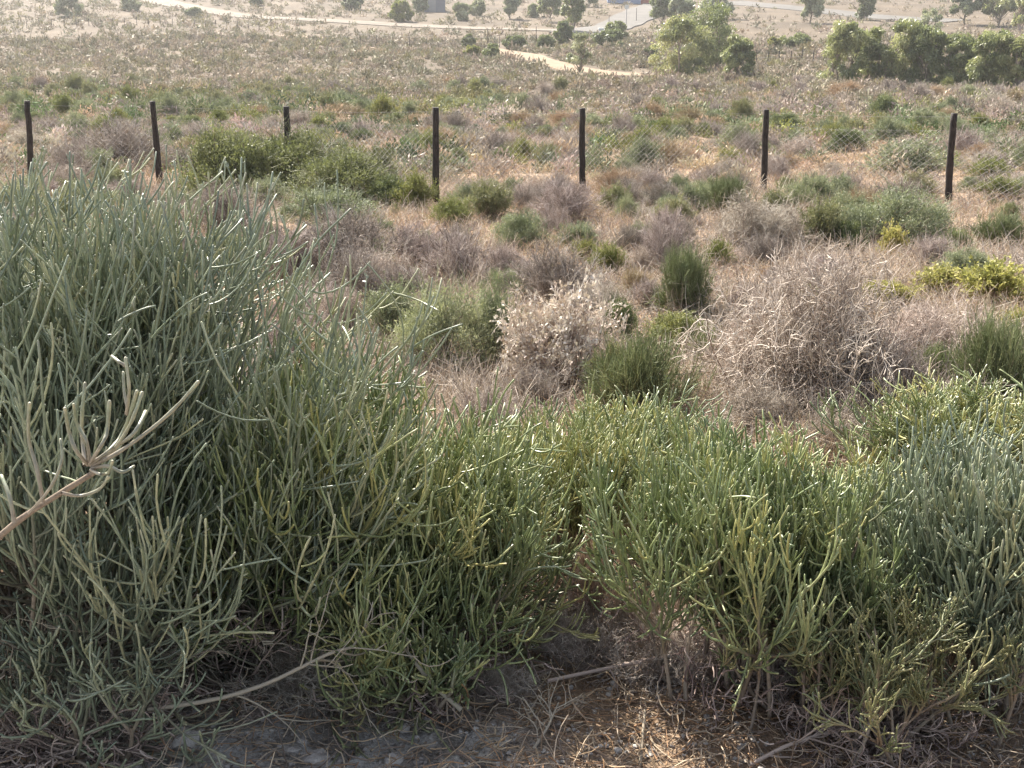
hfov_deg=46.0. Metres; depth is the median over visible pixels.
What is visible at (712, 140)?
dead shrub
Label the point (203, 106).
green shrub
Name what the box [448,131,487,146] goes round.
grass tussock
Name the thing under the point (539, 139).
dead shrub
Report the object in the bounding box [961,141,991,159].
grass tussock
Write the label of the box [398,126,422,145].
greygreen shrub
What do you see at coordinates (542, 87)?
dead shrub
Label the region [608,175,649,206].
dry shrub
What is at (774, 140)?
dry shrub
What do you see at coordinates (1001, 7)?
gum tree
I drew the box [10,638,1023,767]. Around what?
gravel
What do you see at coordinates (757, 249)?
dry shrub
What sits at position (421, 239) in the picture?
dry shrub
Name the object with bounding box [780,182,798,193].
greygreen shrub
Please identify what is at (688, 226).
dry shrub
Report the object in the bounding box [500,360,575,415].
dry shrub
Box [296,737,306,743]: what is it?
rock
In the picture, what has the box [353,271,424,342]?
greygreen shrub
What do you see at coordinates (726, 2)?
gum tree
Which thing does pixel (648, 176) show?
dry shrub
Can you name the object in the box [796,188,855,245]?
green shrub
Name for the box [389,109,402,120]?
dark shrub
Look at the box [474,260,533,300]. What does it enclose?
round shrub
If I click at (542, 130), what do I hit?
green shrub
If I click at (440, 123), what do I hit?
greygreen shrub
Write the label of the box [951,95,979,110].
dry shrub
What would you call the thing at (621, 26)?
round bush
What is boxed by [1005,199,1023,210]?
dry shrub
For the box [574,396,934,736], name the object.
pencil bush
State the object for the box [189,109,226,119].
grass tussock
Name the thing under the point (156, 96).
green shrub
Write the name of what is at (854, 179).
dry shrub
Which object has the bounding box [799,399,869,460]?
dead shrub
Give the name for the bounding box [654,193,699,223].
green shrub
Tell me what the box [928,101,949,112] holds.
greygreen shrub
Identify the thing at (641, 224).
round shrub
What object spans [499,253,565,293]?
dry shrub
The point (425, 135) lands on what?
yellowgreen shrub
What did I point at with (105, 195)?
round shrub
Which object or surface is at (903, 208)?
round shrub
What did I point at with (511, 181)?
greygreen shrub
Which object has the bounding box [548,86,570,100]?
grass tussock
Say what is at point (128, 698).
bush
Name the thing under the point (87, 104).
round shrub
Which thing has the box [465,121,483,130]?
dry shrub
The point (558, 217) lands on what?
dry shrub
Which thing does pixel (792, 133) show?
greygreen shrub
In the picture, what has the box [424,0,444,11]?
shed
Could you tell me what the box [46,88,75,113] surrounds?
yellowgreen shrub
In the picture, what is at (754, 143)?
dry shrub
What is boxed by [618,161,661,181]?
dead shrub
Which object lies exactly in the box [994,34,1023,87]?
gum tree
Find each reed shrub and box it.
[531,138,561,167]
[574,314,729,420]
[643,232,719,318]
[683,324,727,364]
[693,170,759,212]
[913,334,964,385]
[934,294,1023,406]
[963,204,1023,249]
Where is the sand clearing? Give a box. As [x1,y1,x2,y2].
[581,72,660,76]
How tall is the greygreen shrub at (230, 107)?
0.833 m
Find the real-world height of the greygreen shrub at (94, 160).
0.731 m
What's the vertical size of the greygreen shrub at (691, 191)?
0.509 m
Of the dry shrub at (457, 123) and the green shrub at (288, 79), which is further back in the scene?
the green shrub at (288, 79)
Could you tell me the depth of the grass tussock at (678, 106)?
52.80 m
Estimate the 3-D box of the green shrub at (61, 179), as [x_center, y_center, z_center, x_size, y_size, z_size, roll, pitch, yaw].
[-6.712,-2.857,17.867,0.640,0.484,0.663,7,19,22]
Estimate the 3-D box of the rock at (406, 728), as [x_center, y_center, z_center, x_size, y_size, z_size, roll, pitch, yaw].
[-0.250,0.797,2.785,0.030,0.020,0.026,-5,19,-14]
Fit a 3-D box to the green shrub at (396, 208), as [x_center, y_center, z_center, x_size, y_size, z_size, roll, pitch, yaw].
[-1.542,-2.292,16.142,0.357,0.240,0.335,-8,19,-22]
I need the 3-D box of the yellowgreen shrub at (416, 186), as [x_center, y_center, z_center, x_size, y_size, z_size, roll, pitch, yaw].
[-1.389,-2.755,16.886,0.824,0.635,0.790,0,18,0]
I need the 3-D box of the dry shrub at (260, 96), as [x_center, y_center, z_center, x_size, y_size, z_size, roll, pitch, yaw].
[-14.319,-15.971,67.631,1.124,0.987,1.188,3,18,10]
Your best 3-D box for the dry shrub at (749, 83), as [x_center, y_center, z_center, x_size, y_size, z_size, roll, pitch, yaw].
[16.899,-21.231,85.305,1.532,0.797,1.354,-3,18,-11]
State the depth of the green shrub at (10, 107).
45.86 m
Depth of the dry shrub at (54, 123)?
34.75 m
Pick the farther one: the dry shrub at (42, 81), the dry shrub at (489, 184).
the dry shrub at (42, 81)
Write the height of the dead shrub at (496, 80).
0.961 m
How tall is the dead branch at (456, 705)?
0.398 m
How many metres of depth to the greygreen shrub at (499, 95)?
71.18 m
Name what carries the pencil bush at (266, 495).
on the ground at (782, 28)
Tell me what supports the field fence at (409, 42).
on the ground at (782, 28)
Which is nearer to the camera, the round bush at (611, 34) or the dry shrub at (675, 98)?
the dry shrub at (675, 98)
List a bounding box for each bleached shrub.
[3,126,44,146]
[489,264,629,404]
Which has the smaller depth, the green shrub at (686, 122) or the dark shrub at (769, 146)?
the dark shrub at (769, 146)
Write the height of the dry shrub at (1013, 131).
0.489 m
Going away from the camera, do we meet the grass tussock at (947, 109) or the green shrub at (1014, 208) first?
the green shrub at (1014, 208)
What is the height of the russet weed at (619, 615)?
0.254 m
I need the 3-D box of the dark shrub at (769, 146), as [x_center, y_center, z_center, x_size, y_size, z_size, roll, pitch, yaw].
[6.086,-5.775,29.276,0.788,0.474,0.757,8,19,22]
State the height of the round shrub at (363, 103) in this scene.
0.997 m
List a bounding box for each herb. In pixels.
[861,277,882,300]
[874,219,910,255]
[879,277,924,304]
[910,261,969,292]
[950,254,1023,303]
[996,304,1023,329]
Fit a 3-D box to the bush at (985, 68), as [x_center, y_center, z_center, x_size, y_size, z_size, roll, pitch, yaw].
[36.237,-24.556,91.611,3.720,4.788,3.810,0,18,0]
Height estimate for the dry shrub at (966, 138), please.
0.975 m
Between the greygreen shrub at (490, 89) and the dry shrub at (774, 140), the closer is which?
the dry shrub at (774, 140)
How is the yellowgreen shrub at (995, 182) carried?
on the ground at (782, 28)
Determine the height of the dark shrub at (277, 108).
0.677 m
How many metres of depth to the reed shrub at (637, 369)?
5.38 m
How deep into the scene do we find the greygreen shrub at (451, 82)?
83.28 m
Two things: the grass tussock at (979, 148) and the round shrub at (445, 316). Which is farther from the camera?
the grass tussock at (979, 148)
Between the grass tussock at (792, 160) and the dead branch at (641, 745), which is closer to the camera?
the dead branch at (641, 745)
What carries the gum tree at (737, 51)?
on the ground at (782, 28)
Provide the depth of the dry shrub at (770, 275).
8.95 m
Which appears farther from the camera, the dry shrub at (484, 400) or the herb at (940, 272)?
the herb at (940, 272)
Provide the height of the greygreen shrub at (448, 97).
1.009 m
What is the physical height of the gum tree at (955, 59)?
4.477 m
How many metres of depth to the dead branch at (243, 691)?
2.66 m
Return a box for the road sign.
[625,5,628,24]
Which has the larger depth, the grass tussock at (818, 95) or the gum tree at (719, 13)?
the gum tree at (719, 13)
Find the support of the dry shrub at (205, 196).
on the ground at (782, 28)
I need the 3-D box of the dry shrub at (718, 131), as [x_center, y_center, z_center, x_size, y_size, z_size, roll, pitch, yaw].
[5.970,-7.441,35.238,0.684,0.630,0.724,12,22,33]
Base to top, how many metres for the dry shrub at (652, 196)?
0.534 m
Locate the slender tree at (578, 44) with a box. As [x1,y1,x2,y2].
[565,31,592,71]
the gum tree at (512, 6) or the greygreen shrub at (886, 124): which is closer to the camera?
the greygreen shrub at (886, 124)
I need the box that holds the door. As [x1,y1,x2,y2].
[429,0,435,11]
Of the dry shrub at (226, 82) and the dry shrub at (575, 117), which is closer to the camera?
the dry shrub at (575, 117)
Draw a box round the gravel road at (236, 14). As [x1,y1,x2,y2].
[141,0,556,30]
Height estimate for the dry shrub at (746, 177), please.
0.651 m
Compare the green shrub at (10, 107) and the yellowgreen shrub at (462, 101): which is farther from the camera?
the yellowgreen shrub at (462, 101)
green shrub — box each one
[0,97,35,114]
[40,188,91,227]
[42,87,54,95]
[45,82,57,89]
[46,175,68,189]
[63,71,85,89]
[79,80,98,93]
[109,163,135,185]
[124,71,141,81]
[141,87,167,103]
[179,89,194,99]
[191,102,210,114]
[211,88,224,100]
[233,92,245,101]
[242,130,275,147]
[259,82,275,91]
[282,74,294,82]
[288,268,316,287]
[309,90,338,107]
[323,109,338,120]
[362,141,398,174]
[385,204,404,214]
[452,172,516,220]
[534,126,549,138]
[551,74,569,89]
[568,89,579,99]
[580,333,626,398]
[587,180,633,211]
[604,109,622,121]
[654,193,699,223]
[661,107,686,120]
[667,114,697,135]
[693,120,712,136]
[694,173,724,188]
[726,95,761,120]
[757,185,791,211]
[771,173,798,188]
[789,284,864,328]
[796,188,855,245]
[821,108,850,120]
[842,113,872,133]
[868,111,893,128]
[892,122,915,137]
[894,167,940,198]
[985,197,1004,206]
[995,200,1022,217]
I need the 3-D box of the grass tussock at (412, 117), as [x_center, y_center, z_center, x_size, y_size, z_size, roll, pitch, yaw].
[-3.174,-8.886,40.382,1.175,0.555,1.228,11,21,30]
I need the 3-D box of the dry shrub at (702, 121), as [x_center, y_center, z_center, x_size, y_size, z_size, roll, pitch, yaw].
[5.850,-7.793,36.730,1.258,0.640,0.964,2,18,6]
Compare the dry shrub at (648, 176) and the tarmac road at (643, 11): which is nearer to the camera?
the dry shrub at (648, 176)
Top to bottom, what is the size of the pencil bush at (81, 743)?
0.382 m
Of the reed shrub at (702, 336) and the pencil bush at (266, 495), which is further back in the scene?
the reed shrub at (702, 336)
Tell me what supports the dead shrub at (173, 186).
on the ground at (782, 28)
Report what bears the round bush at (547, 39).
on the ground at (782, 28)
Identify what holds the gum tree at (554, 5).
on the ground at (782, 28)
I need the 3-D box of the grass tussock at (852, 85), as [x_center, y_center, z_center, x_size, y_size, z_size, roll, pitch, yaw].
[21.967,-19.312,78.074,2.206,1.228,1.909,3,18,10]
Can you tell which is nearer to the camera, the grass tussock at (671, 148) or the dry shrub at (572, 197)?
the dry shrub at (572, 197)
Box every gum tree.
[503,0,521,18]
[536,0,561,19]
[560,0,585,30]
[584,0,597,6]
[648,12,717,76]
[649,0,673,22]
[668,0,694,17]
[674,0,736,73]
[700,0,735,12]
[719,34,756,78]
[800,0,824,22]
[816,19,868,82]
[851,0,876,18]
[852,25,893,80]
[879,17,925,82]
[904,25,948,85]
[915,8,943,28]
[936,31,977,85]
[949,0,983,23]
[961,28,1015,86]
[981,0,1018,25]
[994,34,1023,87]
[1010,0,1023,32]
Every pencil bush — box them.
[0,145,313,563]
[0,150,462,767]
[0,583,232,767]
[42,326,556,767]
[272,387,612,741]
[348,608,500,719]
[453,394,675,570]
[474,375,753,531]
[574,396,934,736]
[707,562,1023,767]
[785,438,929,614]
[810,357,1023,486]
[834,399,1023,721]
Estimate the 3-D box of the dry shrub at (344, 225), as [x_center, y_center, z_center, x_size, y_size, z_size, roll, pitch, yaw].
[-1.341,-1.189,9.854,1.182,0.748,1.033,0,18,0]
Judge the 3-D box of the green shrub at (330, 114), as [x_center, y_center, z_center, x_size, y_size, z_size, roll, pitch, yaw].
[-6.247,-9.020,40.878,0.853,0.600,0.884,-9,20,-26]
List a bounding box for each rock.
[152,725,199,749]
[284,746,300,752]
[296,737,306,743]
[302,748,331,764]
[382,752,404,766]
[397,723,409,732]
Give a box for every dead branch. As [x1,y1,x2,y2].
[147,577,456,752]
[371,571,462,734]
[496,659,608,748]
[547,623,722,697]
[633,709,649,765]
[749,682,877,766]
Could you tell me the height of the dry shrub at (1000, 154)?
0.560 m
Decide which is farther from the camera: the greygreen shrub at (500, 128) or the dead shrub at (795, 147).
the greygreen shrub at (500, 128)
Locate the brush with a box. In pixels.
[0,159,1023,471]
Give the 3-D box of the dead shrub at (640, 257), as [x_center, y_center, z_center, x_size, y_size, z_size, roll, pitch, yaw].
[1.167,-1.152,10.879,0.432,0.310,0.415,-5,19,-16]
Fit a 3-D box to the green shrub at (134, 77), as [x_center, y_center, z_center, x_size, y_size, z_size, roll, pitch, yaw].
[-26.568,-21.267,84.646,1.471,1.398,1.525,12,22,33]
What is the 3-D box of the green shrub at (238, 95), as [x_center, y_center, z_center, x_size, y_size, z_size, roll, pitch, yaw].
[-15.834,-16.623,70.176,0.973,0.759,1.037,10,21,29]
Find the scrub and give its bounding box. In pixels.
[0,0,1023,183]
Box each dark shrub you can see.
[23,108,43,120]
[95,101,112,112]
[135,100,149,110]
[164,121,184,141]
[178,108,206,128]
[268,103,282,114]
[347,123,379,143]
[365,165,408,206]
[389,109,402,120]
[451,143,470,161]
[491,141,512,165]
[533,120,555,137]
[595,284,641,344]
[631,105,655,120]
[757,141,774,152]
[769,106,806,127]
[821,121,873,149]
[831,212,872,251]
[865,88,900,115]
[936,221,973,248]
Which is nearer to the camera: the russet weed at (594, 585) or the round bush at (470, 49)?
the russet weed at (594, 585)
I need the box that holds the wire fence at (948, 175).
[0,100,1023,204]
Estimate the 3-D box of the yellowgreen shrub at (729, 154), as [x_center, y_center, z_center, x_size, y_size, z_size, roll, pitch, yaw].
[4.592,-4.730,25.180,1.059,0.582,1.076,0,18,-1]
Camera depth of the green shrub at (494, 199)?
14.75 m
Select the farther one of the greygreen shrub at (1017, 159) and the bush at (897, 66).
the bush at (897, 66)
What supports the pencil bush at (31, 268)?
on the ground at (782, 28)
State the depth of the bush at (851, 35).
96.34 m
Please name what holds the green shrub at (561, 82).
on the ground at (782, 28)
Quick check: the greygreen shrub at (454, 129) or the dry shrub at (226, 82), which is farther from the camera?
the dry shrub at (226, 82)
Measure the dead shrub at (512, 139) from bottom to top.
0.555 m
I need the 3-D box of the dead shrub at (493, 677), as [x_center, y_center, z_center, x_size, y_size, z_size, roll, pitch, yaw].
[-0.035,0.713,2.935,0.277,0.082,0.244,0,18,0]
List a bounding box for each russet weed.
[552,516,591,574]
[559,509,622,645]
[595,564,666,648]
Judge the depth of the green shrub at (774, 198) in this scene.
15.96 m
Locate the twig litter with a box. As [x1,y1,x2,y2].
[0,464,1023,767]
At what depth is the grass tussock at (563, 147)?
27.92 m
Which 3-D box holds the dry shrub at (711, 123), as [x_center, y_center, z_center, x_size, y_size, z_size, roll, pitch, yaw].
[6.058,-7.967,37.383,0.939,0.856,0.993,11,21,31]
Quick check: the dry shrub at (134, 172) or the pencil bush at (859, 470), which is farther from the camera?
the dry shrub at (134, 172)
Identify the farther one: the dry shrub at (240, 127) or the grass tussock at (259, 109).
the grass tussock at (259, 109)
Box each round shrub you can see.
[0,88,25,103]
[59,129,74,140]
[68,95,101,115]
[87,77,98,81]
[87,90,104,101]
[99,186,120,206]
[113,184,154,216]
[139,75,151,85]
[168,110,187,129]
[271,176,384,224]
[334,91,356,104]
[334,120,353,136]
[349,94,374,116]
[369,231,394,264]
[375,262,506,381]
[416,224,440,240]
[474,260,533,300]
[479,176,498,186]
[487,203,555,250]
[609,191,641,220]
[610,153,640,171]
[626,215,651,233]
[647,189,688,214]
[652,195,678,209]
[661,120,691,139]
[661,170,691,187]
[687,178,713,206]
[785,167,840,210]
[816,176,870,209]
[851,170,963,248]
[904,102,940,126]
[927,238,999,282]
[942,117,971,133]
[954,172,981,192]
[958,126,986,141]
[983,134,999,146]
[1010,172,1023,192]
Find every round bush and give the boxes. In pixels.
[52,0,84,16]
[121,0,142,10]
[184,6,201,16]
[248,0,262,5]
[341,0,363,9]
[387,0,414,21]
[411,0,428,12]
[452,2,470,19]
[460,33,476,45]
[462,45,479,55]
[468,0,486,15]
[481,43,499,58]
[501,35,529,47]
[527,3,542,17]
[535,34,555,46]
[552,20,575,43]
[590,28,623,46]
[604,21,628,39]
[642,44,658,56]
[767,36,782,47]
[779,32,812,47]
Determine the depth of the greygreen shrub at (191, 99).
57.99 m
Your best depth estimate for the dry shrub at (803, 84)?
79.84 m
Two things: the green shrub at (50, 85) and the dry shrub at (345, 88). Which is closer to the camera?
the green shrub at (50, 85)
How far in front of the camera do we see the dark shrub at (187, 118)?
35.84 m
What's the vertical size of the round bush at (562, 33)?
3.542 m
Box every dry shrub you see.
[7,118,42,137]
[24,172,65,191]
[27,73,49,86]
[34,127,96,179]
[38,117,62,129]
[49,102,181,169]
[70,133,93,154]
[107,175,153,198]
[113,97,127,107]
[122,210,196,243]
[125,164,145,181]
[154,190,190,212]
[161,144,194,174]
[173,124,199,142]
[181,171,266,230]
[215,77,231,87]
[236,118,255,128]
[241,214,286,259]
[249,90,265,101]
[252,217,336,284]
[253,307,313,362]
[255,299,277,316]
[271,278,347,316]
[272,299,341,334]
[284,227,322,264]
[291,191,418,281]
[293,218,319,239]
[300,226,394,307]
[304,122,323,131]
[326,79,341,88]
[339,85,353,93]
[349,119,372,132]
[356,216,388,245]
[369,258,440,301]
[382,214,449,264]
[408,217,510,285]
[417,114,445,130]
[422,112,444,127]
[436,221,472,246]
[444,108,476,129]
[447,371,534,432]
[453,73,466,85]
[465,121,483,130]
[473,127,513,155]
[476,177,505,188]
[477,237,526,280]
[499,78,508,86]
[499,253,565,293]
[500,229,624,308]
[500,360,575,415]
[509,179,543,210]
[516,111,545,129]
[519,91,554,116]
[523,180,564,209]
[526,171,606,221]
[537,198,575,237]
[539,167,572,188]
[550,126,564,138]
[558,281,619,316]
[561,141,590,162]
[568,109,579,123]
[592,225,611,239]
[604,173,644,190]
[606,111,636,131]
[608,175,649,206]
[609,220,648,251]
[620,272,661,308]
[625,91,647,106]
[630,204,697,267]
[635,162,666,189]
[637,176,697,205]
[637,201,689,254]
[645,132,664,147]
[662,72,680,89]
[662,163,685,180]
[666,93,677,103]
[679,215,697,244]
[682,167,701,182]
[684,212,705,229]
[686,77,701,91]
[692,159,724,182]
[693,118,710,134]
[704,116,721,125]
[705,100,726,115]
[709,121,724,137]
[716,281,767,312]
[720,165,758,197]
[729,126,768,157]
[731,94,752,103]
[733,227,791,267]
[748,80,758,87]
[751,80,768,91]
[757,131,783,149]
[758,102,784,113]
[760,266,795,290]
[762,264,826,301]
[763,261,788,284]
[767,153,793,180]
[775,90,793,98]
[791,74,803,80]
[794,80,807,88]
[800,250,867,287]
[806,93,840,111]
[833,166,865,190]
[850,324,914,369]
[859,178,894,205]
[860,324,954,413]
[861,85,881,94]
[877,171,933,199]
[880,78,894,89]
[886,85,901,91]
[894,79,907,91]
[897,230,956,266]
[908,81,932,99]
[944,83,959,93]
[946,122,987,155]
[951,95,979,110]
[966,170,1003,191]
[973,81,983,88]
[973,145,1013,166]
[989,81,1010,94]
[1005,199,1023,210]
[1007,104,1023,118]
[1010,115,1023,125]
[1010,128,1023,138]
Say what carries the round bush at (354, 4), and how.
on the ground at (782, 28)
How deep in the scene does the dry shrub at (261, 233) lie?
10.21 m
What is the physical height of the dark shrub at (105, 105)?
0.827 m
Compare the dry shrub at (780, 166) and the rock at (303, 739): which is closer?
the rock at (303, 739)
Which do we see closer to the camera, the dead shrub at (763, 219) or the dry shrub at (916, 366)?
the dry shrub at (916, 366)
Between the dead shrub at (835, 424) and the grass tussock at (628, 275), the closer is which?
the dead shrub at (835, 424)
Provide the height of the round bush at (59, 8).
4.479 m
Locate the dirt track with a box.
[498,48,616,73]
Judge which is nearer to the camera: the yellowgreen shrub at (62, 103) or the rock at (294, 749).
the rock at (294, 749)
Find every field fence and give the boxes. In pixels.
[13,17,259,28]
[360,34,536,46]
[756,49,825,61]
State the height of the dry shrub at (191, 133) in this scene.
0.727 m
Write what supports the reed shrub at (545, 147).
on the ground at (782, 28)
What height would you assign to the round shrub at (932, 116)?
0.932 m
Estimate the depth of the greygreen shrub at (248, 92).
72.94 m
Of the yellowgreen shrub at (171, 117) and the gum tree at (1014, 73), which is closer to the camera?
the yellowgreen shrub at (171, 117)
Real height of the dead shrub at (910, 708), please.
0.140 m
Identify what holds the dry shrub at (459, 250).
on the ground at (782, 28)
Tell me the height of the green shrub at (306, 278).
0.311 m
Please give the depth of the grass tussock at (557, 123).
38.46 m
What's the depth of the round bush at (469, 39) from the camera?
162.84 m
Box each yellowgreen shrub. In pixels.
[17,88,38,105]
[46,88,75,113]
[88,115,121,132]
[106,106,132,122]
[113,81,141,101]
[162,115,175,121]
[173,131,200,146]
[206,106,228,123]
[291,83,308,91]
[303,126,328,152]
[306,110,331,128]
[364,88,402,118]
[386,164,439,210]
[410,127,453,153]
[426,189,478,225]
[434,91,454,103]
[441,97,491,111]
[447,130,467,140]
[465,77,483,93]
[477,91,492,100]
[504,132,538,159]
[568,235,599,258]
[582,238,630,272]
[621,119,660,149]
[629,305,724,349]
[652,93,667,105]
[652,113,680,133]
[698,232,738,267]
[715,144,753,164]
[815,117,846,139]
[938,76,953,86]
[965,153,1018,177]
[967,110,992,127]
[969,173,1023,200]
[998,144,1021,165]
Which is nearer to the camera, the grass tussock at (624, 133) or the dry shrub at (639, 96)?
the grass tussock at (624, 133)
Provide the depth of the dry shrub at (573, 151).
25.47 m
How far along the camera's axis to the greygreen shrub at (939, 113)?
45.49 m
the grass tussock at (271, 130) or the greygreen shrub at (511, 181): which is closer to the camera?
the greygreen shrub at (511, 181)
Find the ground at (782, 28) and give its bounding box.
[0,0,1023,767]
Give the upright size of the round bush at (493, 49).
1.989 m
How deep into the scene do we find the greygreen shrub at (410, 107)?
48.26 m
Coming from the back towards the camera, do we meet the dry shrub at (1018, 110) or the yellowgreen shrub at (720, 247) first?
the dry shrub at (1018, 110)
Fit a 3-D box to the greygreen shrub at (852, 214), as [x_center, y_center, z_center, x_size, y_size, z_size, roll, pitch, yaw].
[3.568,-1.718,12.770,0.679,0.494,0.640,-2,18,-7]
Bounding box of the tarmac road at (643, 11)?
[549,0,672,32]
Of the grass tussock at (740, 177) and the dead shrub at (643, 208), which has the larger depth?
the grass tussock at (740, 177)
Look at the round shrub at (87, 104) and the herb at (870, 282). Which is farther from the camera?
the round shrub at (87, 104)
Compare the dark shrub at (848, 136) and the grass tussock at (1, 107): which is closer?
the dark shrub at (848, 136)
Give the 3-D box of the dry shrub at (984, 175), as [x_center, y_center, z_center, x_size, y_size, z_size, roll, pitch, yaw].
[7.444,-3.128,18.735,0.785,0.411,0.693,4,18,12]
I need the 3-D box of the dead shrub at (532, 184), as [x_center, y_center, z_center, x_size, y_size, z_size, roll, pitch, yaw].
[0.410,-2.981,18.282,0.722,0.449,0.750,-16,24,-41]
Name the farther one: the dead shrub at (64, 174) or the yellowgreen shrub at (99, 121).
the yellowgreen shrub at (99, 121)
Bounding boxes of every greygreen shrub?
[0,171,56,214]
[7,112,22,124]
[8,73,24,87]
[10,106,24,116]
[11,208,64,251]
[17,174,35,187]
[43,105,59,116]
[54,109,90,130]
[54,175,97,204]
[64,97,95,111]
[65,120,83,129]
[73,146,130,177]
[88,165,119,189]
[151,87,186,117]
[174,186,198,203]
[184,93,207,105]
[197,223,266,275]
[210,93,245,114]
[218,99,251,115]
[239,88,260,100]
[243,174,297,205]
[312,123,335,135]
[334,90,353,99]
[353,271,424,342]
[376,214,396,233]
[392,120,412,137]
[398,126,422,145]
[400,97,421,115]
[402,98,424,107]
[408,78,432,88]
[430,120,448,131]
[437,95,460,105]
[442,122,464,132]
[444,181,479,206]
[446,77,463,89]
[459,273,528,353]
[474,75,493,86]
[484,88,494,95]
[489,92,505,102]
[496,125,510,135]
[501,89,537,113]
[503,174,523,191]
[550,220,602,250]
[577,111,608,127]
[615,133,665,168]
[629,115,644,130]
[672,179,710,212]
[676,94,694,105]
[705,108,722,117]
[714,116,760,149]
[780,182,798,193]
[786,128,802,139]
[814,115,834,127]
[822,170,857,198]
[834,114,858,127]
[836,198,878,239]
[855,133,965,176]
[865,114,907,142]
[894,116,914,126]
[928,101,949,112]
[935,110,946,120]
[936,110,967,129]
[943,94,961,107]
[954,83,982,97]
[979,127,1005,140]
[1007,137,1023,170]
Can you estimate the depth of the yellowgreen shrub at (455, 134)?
31.57 m
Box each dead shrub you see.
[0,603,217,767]
[10,122,45,138]
[32,115,63,129]
[42,158,92,185]
[85,179,129,200]
[112,115,137,127]
[157,119,175,129]
[157,173,186,191]
[180,120,209,133]
[187,316,300,403]
[215,612,414,743]
[256,113,281,127]
[289,105,312,126]
[291,121,311,132]
[300,279,381,329]
[339,230,424,295]
[402,138,425,159]
[452,178,486,188]
[457,126,489,136]
[458,653,550,710]
[489,75,503,84]
[499,129,519,145]
[516,174,558,193]
[521,588,625,688]
[527,131,551,145]
[534,78,555,96]
[541,99,557,112]
[547,123,592,149]
[564,265,646,314]
[594,591,754,701]
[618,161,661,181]
[620,242,658,272]
[632,202,652,218]
[660,220,950,436]
[688,613,829,710]
[694,274,811,394]
[698,366,846,438]
[701,184,843,252]
[705,137,719,146]
[709,154,745,171]
[729,246,761,266]
[729,308,764,333]
[758,153,793,174]
[768,94,788,103]
[778,130,816,158]
[798,73,815,86]
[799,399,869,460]
[817,157,851,177]
[855,667,929,738]
[865,279,1000,362]
[887,133,919,147]
[928,179,944,193]
[935,130,962,148]
[951,83,971,94]
[954,145,1014,174]
[977,88,1017,110]
[985,130,1023,152]
[986,95,1023,117]
[997,168,1023,191]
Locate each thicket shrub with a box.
[155,111,302,198]
[219,117,357,199]
[280,137,397,204]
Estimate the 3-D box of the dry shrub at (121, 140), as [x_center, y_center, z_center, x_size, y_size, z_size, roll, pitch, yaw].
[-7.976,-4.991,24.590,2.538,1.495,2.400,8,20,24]
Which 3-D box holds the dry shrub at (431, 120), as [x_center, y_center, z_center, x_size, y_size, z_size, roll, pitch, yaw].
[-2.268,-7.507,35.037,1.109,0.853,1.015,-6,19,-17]
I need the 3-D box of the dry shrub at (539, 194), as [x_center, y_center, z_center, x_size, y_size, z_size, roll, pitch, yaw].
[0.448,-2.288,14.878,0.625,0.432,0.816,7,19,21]
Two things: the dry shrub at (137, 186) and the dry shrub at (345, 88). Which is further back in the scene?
the dry shrub at (345, 88)
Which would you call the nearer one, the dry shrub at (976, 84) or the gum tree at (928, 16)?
the dry shrub at (976, 84)
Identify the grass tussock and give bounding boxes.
[0,98,15,113]
[0,128,12,137]
[25,73,57,83]
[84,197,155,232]
[95,86,120,97]
[135,179,153,191]
[140,146,178,174]
[155,83,170,92]
[168,82,200,90]
[168,140,196,155]
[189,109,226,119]
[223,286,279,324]
[247,105,268,114]
[249,102,267,110]
[260,126,282,135]
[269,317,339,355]
[323,100,362,116]
[346,107,372,116]
[372,140,402,154]
[378,221,420,252]
[403,113,427,123]
[411,123,429,132]
[417,125,458,142]
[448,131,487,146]
[497,108,541,123]
[504,125,526,137]
[530,115,554,127]
[542,108,574,123]
[542,136,572,153]
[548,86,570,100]
[550,117,570,126]
[554,118,597,137]
[584,165,645,190]
[585,96,623,108]
[590,178,645,203]
[594,105,612,113]
[614,266,660,292]
[615,102,629,112]
[615,631,677,685]
[620,129,635,139]
[635,98,671,119]
[636,134,695,167]
[666,99,701,109]
[673,103,707,122]
[675,144,703,158]
[703,114,733,127]
[713,166,764,198]
[728,79,747,86]
[738,91,755,99]
[751,259,793,280]
[776,150,806,165]
[807,90,828,99]
[824,84,858,96]
[826,80,843,91]
[838,80,864,91]
[841,181,887,208]
[929,85,949,95]
[936,106,962,116]
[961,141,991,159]
[1007,88,1023,101]
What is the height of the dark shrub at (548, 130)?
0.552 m
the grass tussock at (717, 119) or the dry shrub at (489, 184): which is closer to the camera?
the dry shrub at (489, 184)
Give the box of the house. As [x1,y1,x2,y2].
[607,0,648,3]
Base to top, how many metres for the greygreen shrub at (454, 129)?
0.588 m
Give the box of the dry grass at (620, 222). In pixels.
[0,104,1023,477]
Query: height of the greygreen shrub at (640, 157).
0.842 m
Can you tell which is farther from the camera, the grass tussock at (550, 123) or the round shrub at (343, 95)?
the round shrub at (343, 95)
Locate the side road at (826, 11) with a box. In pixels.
[720,0,970,22]
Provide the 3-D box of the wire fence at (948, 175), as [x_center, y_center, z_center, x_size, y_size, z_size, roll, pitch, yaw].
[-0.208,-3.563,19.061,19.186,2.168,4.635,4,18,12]
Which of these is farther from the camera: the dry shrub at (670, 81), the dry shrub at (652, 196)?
the dry shrub at (670, 81)
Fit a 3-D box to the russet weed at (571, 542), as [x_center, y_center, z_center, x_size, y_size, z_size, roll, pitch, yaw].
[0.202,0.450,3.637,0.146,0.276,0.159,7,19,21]

